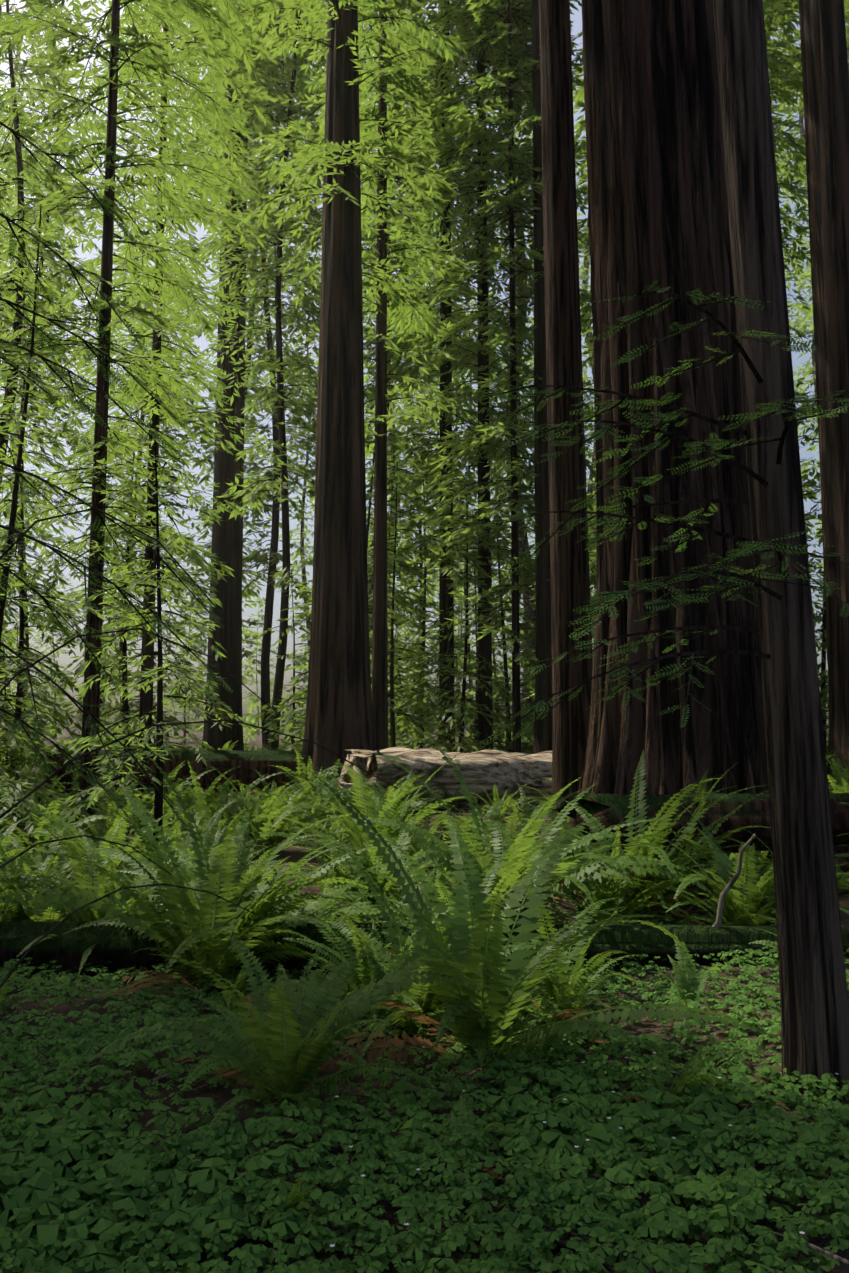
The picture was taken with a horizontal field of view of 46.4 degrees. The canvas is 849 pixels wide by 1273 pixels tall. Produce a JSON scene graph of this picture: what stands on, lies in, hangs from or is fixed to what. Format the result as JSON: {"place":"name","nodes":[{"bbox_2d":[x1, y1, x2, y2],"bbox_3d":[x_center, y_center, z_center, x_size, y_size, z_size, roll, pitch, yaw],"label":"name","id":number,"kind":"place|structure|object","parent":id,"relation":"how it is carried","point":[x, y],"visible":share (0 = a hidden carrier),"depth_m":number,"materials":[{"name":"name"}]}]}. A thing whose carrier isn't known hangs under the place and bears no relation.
{"place":"outdoors","nodes":[
{"label":"outdoors","id":0,"kind":"place"},
{"bbox_2d":[0,732,848,1272],"bbox_3d":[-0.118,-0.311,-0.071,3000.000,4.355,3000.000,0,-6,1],"label":"ground","id":1,"kind":"structure","parent":0,"point":[222,1094],"depth_m":5.05,"materials":[{"name":"soil"}]},
{"bbox_2d":[0,970,38,1010],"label":"fern","id":2,"kind":"object","parent":1,"relation":"on","point":[5,986],"visible":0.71,"depth_m":5.95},
{"bbox_2d":[0,746,49,830],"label":"fern","id":3,"kind":"object","parent":1,"relation":"on","point":[23,763],"depth_m":15.67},
{"bbox_2d":[0,818,66,865],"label":"fern","id":4,"kind":"object","parent":1,"relation":"on","point":[4,847],"depth_m":11.45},
{"bbox_2d":[0,810,83,892],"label":"fern","id":5,"kind":"object","parent":1,"relation":"on","point":[17,851],"visible":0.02,"depth_m":9.23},
{"bbox_2d":[0,853,86,920],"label":"fern","id":6,"kind":"object","parent":1,"relation":"on","point":[10,910],"visible":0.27,"depth_m":8.06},
{"bbox_2d":[0,823,97,911],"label":"fern","id":7,"kind":"object","parent":1,"relation":"on","point":[48,871],"depth_m":9.25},
{"bbox_2d":[0,781,129,858],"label":"fern","id":8,"kind":"object","parent":1,"relation":"on","point":[41,837],"depth_m":13.30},
{"bbox_2d":[0,827,137,913],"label":"fern","id":9,"kind":"object","parent":1,"relation":"on","point":[30,860],"depth_m":9.83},
{"bbox_2d":[0,840,140,920],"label":"fern","id":10,"kind":"object","parent":1,"relation":"on","point":[44,916],"visible":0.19,"depth_m":8.21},
{"bbox_2d":[22,769,125,829],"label":"fern","id":11,"kind":"object","parent":1,"relation":"on","point":[50,787],"depth_m":17.24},
{"bbox_2d":[23,755,125,809],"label":"fern","id":12,"kind":"object","parent":1,"relation":"on","point":[74,782],"depth_m":18.44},
{"bbox_2d":[0,835,171,875],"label":"bare branch","id":13,"kind":"object","parent":1,"relation":"on","point":[17,856],"visible":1,"depth_m":4.78,"materials":[{"name":"brown plant"}]},
{"bbox_2d":[77,0,119,822],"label":"tree trunk","id":14,"kind":"object","parent":1,"relation":"on","point":[92,695],"depth_m":18.39,"materials":[{"name":"brown plant"}]},
{"bbox_2d":[10,854,188,974],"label":"fern","id":15,"kind":"object","parent":1,"relation":"on","point":[72,907],"visible":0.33,"depth_m":7.84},
{"bbox_2d":[57,764,145,828],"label":"fern","id":16,"kind":"object","parent":1,"relation":"on","point":[108,823],"depth_m":16.08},
{"bbox_2d":[0,797,218,884],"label":"fern","id":17,"kind":"object","parent":1,"relation":"on","point":[79,848],"depth_m":10.98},
{"bbox_2d":[75,810,144,847],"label":"fern","id":18,"kind":"object","parent":1,"relation":"on","point":[97,831],"depth_m":14.29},
{"bbox_2d":[0,507,228,621],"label":"bare branch","id":19,"kind":"object","parent":1,"relation":"on","point":[25,532],"visible":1,"depth_m":4.43,"materials":[{"name":"brown plant"}]},
{"bbox_2d":[0,883,254,987],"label":"branch","id":20,"kind":"object","parent":1,"relation":"on","point":[35,943],"visible":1,"depth_m":4.93,"materials":[{"name":"brown plant"}]},
{"bbox_2d":[0,820,269,962],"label":"fern","id":21,"kind":"object","parent":1,"relation":"on","point":[57,905],"visible":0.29,"depth_m":8.02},
{"bbox_2d":[107,788,164,829],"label":"fern","id":22,"kind":"object","parent":1,"relation":"on","point":[138,822],"depth_m":15.69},
{"bbox_2d":[0,628,280,715],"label":"bare branch","id":23,"kind":"object","parent":1,"relation":"on","point":[29,666],"visible":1,"depth_m":5.09,"materials":[{"name":"brown plant"}]},
{"bbox_2d":[138,22,168,798],"bbox_3d":[-6.747,-11.496,25.349,0.422,32.000,0.445,0,-6,1],"label":"tree trunk","id":24,"kind":"object","parent":1,"relation":"on","point":[146,704],"depth_m":24.28,"materials":[{"name":"brown plant"}]},
{"bbox_2d":[95,779,229,852],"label":"fern","id":25,"kind":"object","parent":1,"relation":"on","point":[167,809],"depth_m":13.01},
{"bbox_2d":[64,847,266,921],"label":"fern","id":26,"kind":"object","parent":1,"relation":"on","point":[164,919],"visible":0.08,"depth_m":8.19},
{"bbox_2d":[112,768,219,814],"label":"fern","id":27,"kind":"object","parent":1,"relation":"on","point":[169,790],"depth_m":18.09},
{"bbox_2d":[107,790,225,854],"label":"fern","id":28,"kind":"object","parent":1,"relation":"on","point":[182,828],"depth_m":14.11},
{"bbox_2d":[131,762,212,806],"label":"fern","id":29,"kind":"object","parent":1,"relation":"on","point":[172,779],"depth_m":21.25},
{"bbox_2d":[94,807,256,917],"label":"fern","id":30,"kind":"object","parent":1,"relation":"on","point":[209,843],"depth_m":9.90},
{"bbox_2d":[46,748,308,796],"bbox_3d":[-5.462,3.033,22.269,5.724,1.056,1.097,2,-6,-19],"label":"log","id":31,"kind":"object","parent":1,"relation":"on","point":[234,759],"depth_m":22.07,"materials":[{"name":"wood"}]},
{"bbox_2d":[102,798,260,880],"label":"fern","id":32,"kind":"object","parent":1,"relation":"on","point":[175,841],"depth_m":11.40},
{"bbox_2d":[0,719,397,818],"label":"bare branch","id":33,"kind":"object","parent":1,"relation":"on","point":[50,777],"visible":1,"depth_m":4.87,"materials":[{"name":"brown plant"}]},
{"bbox_2d":[163,766,240,819],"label":"fern","id":34,"kind":"object","parent":1,"relation":"on","point":[187,797],"depth_m":17.03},
{"bbox_2d":[16,780,399,989],"bbox_3d":[-1.327,1.832,7.251,2.338,1.518,2.561,0,-6,3],"label":"fern","id":35,"kind":"object","parent":1,"relation":"on","point":[220,958],"visible":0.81,"depth_m":6.86,"materials":[{"name":"plant"}]},
{"bbox_2d":[0,751,417,996],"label":"fern","id":36,"kind":"object","parent":1,"relation":"on","point":[133,922],"visible":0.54,"depth_m":7.22,"materials":[{"name":"plant"}]},
{"bbox_2d":[144,772,281,823],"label":"fern","id":37,"kind":"object","parent":1,"relation":"on","point":[211,805],"depth_m":16.68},
{"bbox_2d":[120,761,311,847],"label":"fern","id":38,"kind":"object","parent":1,"relation":"on","point":[199,808],"depth_m":13.59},
{"bbox_2d":[201,3,248,750],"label":"tree trunk","id":39,"kind":"object","parent":1,"relation":"on","point":[232,612],"depth_m":40.23,"materials":[{"name":"plant"}]},
{"bbox_2d":[181,796,271,844],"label":"fern","id":40,"kind":"object","parent":1,"relation":"on","point":[230,818],"depth_m":14.27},
{"bbox_2d":[209,960,256,1020],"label":"fern","id":41,"kind":"object","parent":1,"relation":"on","point":[240,987],"visible":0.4,"depth_m":6.12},
{"bbox_2d":[116,822,379,921],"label":"fern","id":42,"kind":"object","parent":1,"relation":"on","point":[275,870],"visible":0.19,"depth_m":8.53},
{"bbox_2d":[213,780,308,831],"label":"fern","id":43,"kind":"object","parent":1,"relation":"on","point":[242,806],"depth_m":15.97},
{"bbox_2d":[225,782,308,822],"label":"fern","id":44,"kind":"object","parent":1,"relation":"on","point":[286,793],"depth_m":18.34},
{"bbox_2d":[191,764,354,854],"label":"fern","id":45,"kind":"object","parent":1,"relation":"on","point":[273,841],"depth_m":13.50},
{"bbox_2d":[211,896,335,989],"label":"fern","id":46,"kind":"object","parent":1,"relation":"on","point":[291,943],"visible":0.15,"depth_m":7.30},
{"bbox_2d":[223,766,341,830],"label":"fern","id":47,"kind":"object","parent":1,"relation":"on","point":[286,825],"depth_m":16.92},
{"bbox_2d":[244,1174,323,1235],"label":"fern","id":48,"kind":"object","parent":1,"relation":"on","point":[298,1193],"visible":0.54,"depth_m":3.35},
{"bbox_2d":[82,931,499,1156],"bbox_3d":[-0.688,1.818,4.753,1.640,0.854,1.912,6,-8,-44],"label":"fern","id":49,"kind":"object","parent":1,"relation":"on","point":[287,1052],"visible":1,"depth_m":4.58,"materials":[{"name":"plant"}]},
{"bbox_2d":[254,781,344,834],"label":"fern","id":50,"kind":"object","parent":1,"relation":"on","point":[299,816],"depth_m":16.27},
{"bbox_2d":[263,748,339,788],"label":"fern","id":51,"kind":"object","parent":1,"relation":"on","point":[305,776],"depth_m":22.39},
{"bbox_2d":[273,848,349,898],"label":"fern","id":52,"kind":"object","parent":1,"relation":"on","point":[330,871],"depth_m":10.72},
{"bbox_2d":[277,848,352,913],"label":"fern","id":53,"kind":"object","parent":1,"relation":"on","point":[329,884],"depth_m":10.04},
{"bbox_2d":[271,765,361,808],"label":"fern","id":54,"kind":"object","parent":1,"relation":"on","point":[304,785],"depth_m":19.87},
{"bbox_2d":[292,821,346,855],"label":"fern","id":55,"kind":"object","parent":1,"relation":"on","point":[320,846],"depth_m":14.23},
{"bbox_2d":[291,807,348,843],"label":"fern","id":56,"kind":"object","parent":1,"relation":"on","point":[343,830],"depth_m":15.22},
{"bbox_2d":[292,790,363,841],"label":"fern","id":57,"kind":"object","parent":1,"relation":"on","point":[330,827],"depth_m":16.02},
{"bbox_2d":[282,759,379,822],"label":"fern","id":58,"kind":"object","parent":1,"relation":"on","point":[323,792],"depth_m":18.07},
{"bbox_2d":[266,864,398,922],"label":"fern","id":59,"kind":"object","parent":1,"relation":"on","point":[321,913],"visible":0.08,"depth_m":8.61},
{"bbox_2d":[301,0,374,793],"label":"tree trunk","id":60,"kind":"object","parent":1,"relation":"on","point":[340,555],"depth_m":25.02,"materials":[{"name":"brown plant"}]},
{"bbox_2d":[272,873,438,975],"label":"fern","id":61,"kind":"object","parent":1,"relation":"on","point":[366,917],"visible":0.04,"depth_m":7.87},
{"bbox_2d":[268,818,454,918],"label":"fern","id":62,"kind":"object","parent":1,"relation":"on","point":[341,869],"depth_m":9.62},
{"bbox_2d":[243,751,482,874],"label":"fern","id":63,"kind":"object","parent":1,"relation":"on","point":[392,803],"depth_m":11.82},
{"bbox_2d":[233,899,498,1038],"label":"fern","id":64,"kind":"object","parent":1,"relation":"on","point":[364,971],"visible":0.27,"depth_m":6.38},
{"bbox_2d":[312,774,432,838],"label":"fern","id":65,"kind":"object","parent":1,"relation":"on","point":[346,794],"depth_m":15.89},
{"bbox_2d":[372,0,387,750],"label":"tree trunk","id":66,"kind":"object","parent":1,"relation":"on","point":[379,680],"depth_m":26.79,"materials":[{"name":"brown plant"}]},
{"bbox_2d":[204,845,560,1064],"bbox_3d":[-0.011,1.861,5.880,1.873,1.077,1.977,0,-1,20],"label":"fern","id":67,"kind":"object","parent":1,"relation":"on","point":[427,1003],"visible":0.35,"depth_m":5.94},
{"bbox_2d":[259,761,528,922],"bbox_3d":[-0.218,2.013,9.758,2.618,1.594,2.966,0,-6,1],"label":"fern","id":68,"kind":"object","parent":1,"relation":"on","point":[366,860],"visible":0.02,"depth_m":9.31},
{"bbox_2d":[349,803,461,871],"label":"fern","id":69,"kind":"object","parent":1,"relation":"on","point":[410,851],"depth_m":12.44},
{"bbox_2d":[0,204,826,843],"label":"tree trunks","id":70,"kind":"object","parent":1,"relation":"on","point":[158,806],"depth_m":25.78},
{"bbox_2d":[0,0,828,800],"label":"forest","id":71,"kind":"object","parent":1,"relation":"on","point":[498,140],"depth_m":30.12,"materials":[{"name":"plant"}]},
{"bbox_2d":[0,0,848,831],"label":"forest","id":72,"kind":"object","parent":1,"relation":"on","point":[64,340],"depth_m":31.66,"materials":[{"name":"plant"}]},
{"bbox_2d":[0,905,848,1272],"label":"sorrel plants","id":73,"kind":"object","parent":1,"relation":"on","point":[136,1211],"visible":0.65,"depth_m":3.81,"materials":[{"name":"green plant"}]},
{"bbox_2d":[0,0,848,838],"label":"forest foliage","id":74,"kind":"object","parent":1,"relation":"on","point":[220,166],"depth_m":25.84,"materials":[{"name":"plant"}]},
{"bbox_2d":[0,921,848,976],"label":"log","id":75,"kind":"object","parent":1,"relation":"on","point":[117,946],"visible":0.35,"depth_m":7.38,"materials":[{"name":"wood"}]},
{"bbox_2d":[712,834,756,927],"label":"dead branch","id":76,"kind":"object","parent":75,"relation":"on","point":[723,894],"visible":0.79,"depth_m":7.70,"materials":[{"name":"brown wood"}]},
{"bbox_2d":[324,840,546,991],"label":"fern","id":77,"kind":"object","parent":1,"relation":"on","point":[446,900],"visible":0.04,"depth_m":7.16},
{"bbox_2d":[337,747,551,812],"bbox_3d":[1.400,3.180,20.821,6.494,1.719,2.333,2,-6,-15],"label":"fallen log","id":78,"kind":"object","parent":1,"relation":"on","point":[483,770],"depth_m":19.87,"materials":[{"name":"wood"}]},
{"bbox_2d":[438,1,455,751],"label":"tree trunk","id":79,"kind":"object","parent":1,"relation":"on","point":[445,308],"depth_m":35.17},
{"bbox_2d":[422,776,473,808],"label":"fern","id":80,"kind":"object","parent":1,"relation":"on","point":[445,790],"depth_m":19.64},
{"bbox_2d":[420,1089,515,1179],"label":"fern","id":81,"kind":"object","parent":1,"relation":"on","point":[463,1124],"visible":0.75,"depth_m":4.01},
{"bbox_2d":[405,797,563,855],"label":"fern","id":82,"kind":"object","parent":1,"relation":"on","point":[492,817],"depth_m":13.35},
{"bbox_2d":[477,0,492,750],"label":"tree trunk","id":83,"kind":"object","parent":1,"relation":"on","point":[485,644],"depth_m":30.29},
{"bbox_2d":[402,789,584,905],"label":"fern","id":84,"kind":"object","parent":1,"relation":"on","point":[513,831],"depth_m":11.59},
{"bbox_2d":[455,779,543,820],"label":"fern","id":85,"kind":"object","parent":1,"relation":"on","point":[504,810],"depth_m":17.91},
{"bbox_2d":[355,777,667,923],"bbox_3d":[0.702,1.865,8.116,2.539,1.487,2.147,-2,-6,21],"label":"fern","id":86,"kind":"object","parent":1,"relation":"on","point":[525,845],"visible":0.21,"depth_m":7.91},
{"bbox_2d":[470,784,553,828],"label":"fern","id":87,"kind":"object","parent":1,"relation":"on","point":[521,815],"depth_m":16.74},
{"bbox_2d":[508,0,520,751],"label":"tree trunk","id":88,"kind":"object","parent":1,"relation":"on","point":[516,742],"depth_m":28.33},
{"bbox_2d":[353,724,717,923],"bbox_3d":[1.030,1.711,8.845,2.983,1.870,3.459,-4,-7,36],"label":"fern","id":89,"kind":"object","parent":1,"relation":"on","point":[498,850],"visible":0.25,"depth_m":8.66,"materials":[{"name":"plant"}]},
{"bbox_2d":[433,875,644,1042],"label":"fern","id":90,"kind":"object","parent":1,"relation":"on","point":[557,987],"visible":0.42,"depth_m":6.04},
{"bbox_2d":[532,0,551,753],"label":"tree trunk","id":91,"kind":"object","parent":1,"relation":"on","point":[543,687],"depth_m":27.16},
{"bbox_2d":[316,776,776,1070],"bbox_3d":[0.453,1.535,5.491,2.283,1.524,2.441,3,-7,-23],"label":"fern","id":92,"kind":"object","parent":1,"relation":"on","point":[475,1026],"visible":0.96,"depth_m":5.26,"materials":[{"name":"plant"}]},
{"bbox_2d":[438,1159,663,1195],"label":"litter twig","id":93,"kind":"object","parent":1,"relation":"on","point":[565,1170],"visible":0.29,"depth_m":3.73,"materials":[{"name":"wood"}]},
{"bbox_2d":[539,0,592,829],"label":"tree trunk","id":94,"kind":"object","parent":1,"relation":"on","point":[561,279],"depth_m":17.63,"materials":[{"name":"brown plant"}]},
{"bbox_2d":[509,1223,655,1272],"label":"litter twig","id":95,"kind":"object","parent":1,"relation":"on","point":[574,1234],"visible":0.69,"depth_m":3.23,"materials":[{"name":"wood"}]},
{"bbox_2d":[524,802,724,923],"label":"fern","id":96,"kind":"object","parent":1,"relation":"on","point":[603,886],"visible":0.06,"depth_m":8.85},
{"bbox_2d":[553,814,715,923],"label":"fern","id":97,"kind":"object","parent":1,"relation":"on","point":[660,894],"depth_m":9.54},
{"bbox_2d":[506,749,770,914],"bbox_3d":[2.175,1.918,9.610,2.765,1.624,2.586,0,-6,-2],"label":"fern","id":98,"kind":"object","parent":1,"relation":"on","point":[646,846],"depth_m":9.71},
{"bbox_2d":[561,763,772,919],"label":"fern","id":99,"kind":"object","parent":1,"relation":"on","point":[687,848],"depth_m":10.32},
{"bbox_2d":[621,769,744,890],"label":"fern","id":100,"kind":"object","parent":1,"relation":"on","point":[700,786],"depth_m":11.19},
{"bbox_2d":[610,1031,763,1120],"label":"fern","id":101,"kind":"object","parent":1,"relation":"on","point":[680,1083],"visible":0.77,"depth_m":4.65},
{"bbox_2d":[554,793,848,858],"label":"log","id":102,"kind":"object","parent":1,"relation":"on","point":[611,809],"depth_m":11.20,"materials":[{"name":"wood"}]},
{"bbox_2d":[637,806,772,904],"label":"fern","id":103,"kind":"object","parent":1,"relation":"on","point":[708,858],"depth_m":9.93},
{"bbox_2d":[565,0,848,872],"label":"tree trunk","id":104,"kind":"object","parent":1,"relation":"on","point":[698,742],"depth_m":14.34,"materials":[{"name":"brown plant"}]},
{"bbox_2d":[649,933,768,1020],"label":"fern","id":105,"kind":"object","parent":1,"relation":"on","point":[681,978],"visible":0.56,"depth_m":6.39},
{"bbox_2d":[607,829,848,925],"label":"fern","id":106,"kind":"object","parent":1,"relation":"on","point":[735,895],"visible":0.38,"depth_m":8.49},
{"bbox_2d":[676,863,847,925],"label":"fern","id":107,"kind":"object","parent":1,"relation":"on","point":[763,907],"visible":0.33,"depth_m":8.57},
{"bbox_2d":[681,863,848,925],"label":"fern","id":108,"kind":"object","parent":1,"relation":"on","point":[774,916],"visible":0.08,"depth_m":8.63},
{"bbox_2d":[713,0,848,1097],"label":"tree trunk","id":109,"kind":"object","parent":1,"relation":"on","point":[814,1001],"visible":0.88,"depth_m":5.11,"materials":[{"name":"brown plant"}]},
{"bbox_2d":[0,101,848,834],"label":"foliage twigs","id":110,"kind":"object","parent":109,"relation":"attached to","point":[618,515],"visible":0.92,"depth_m":5.01,"materials":[{"name":"green plant"}]},
{"bbox_2d":[0,100,848,835],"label":"foliage sprays","id":111,"kind":"object","parent":110,"relation":"attached to","point":[584,504],"visible":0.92,"depth_m":4.95,"materials":[{"name":"plant"}]},
{"bbox_2d":[729,825,848,901],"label":"fern","id":112,"kind":"object","parent":1,"relation":"on","point":[762,857],"depth_m":10.14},
{"bbox_2d":[736,1223,848,1265],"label":"twig","id":113,"kind":"object","parent":1,"relation":"on","point":[831,1255],"visible":0.52,"depth_m":3.14,"materials":[{"name":"brown wood"}]},
{"bbox_2d":[799,0,848,792],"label":"tree trunk","id":114,"kind":"object","parent":1,"relation":"on","point":[831,323],"depth_m":22.33,"materials":[{"name":"brown plant"}]},
{"bbox_2d":[825,750,848,792],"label":"fern","id":115,"kind":"object","parent":1,"relation":"on","point":[837,778],"depth_m":19.12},
{"bbox_2d":[835,861,848,893],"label":"fern","id":116,"kind":"object","parent":1,"relation":"on","point":[844,879],"depth_m":10.98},
{"bbox_2d":[0,0,848,907],"label":"sky","id":117,"kind":"structure","parent":0,"point":[201,342],"materials":[{"name":"white"}]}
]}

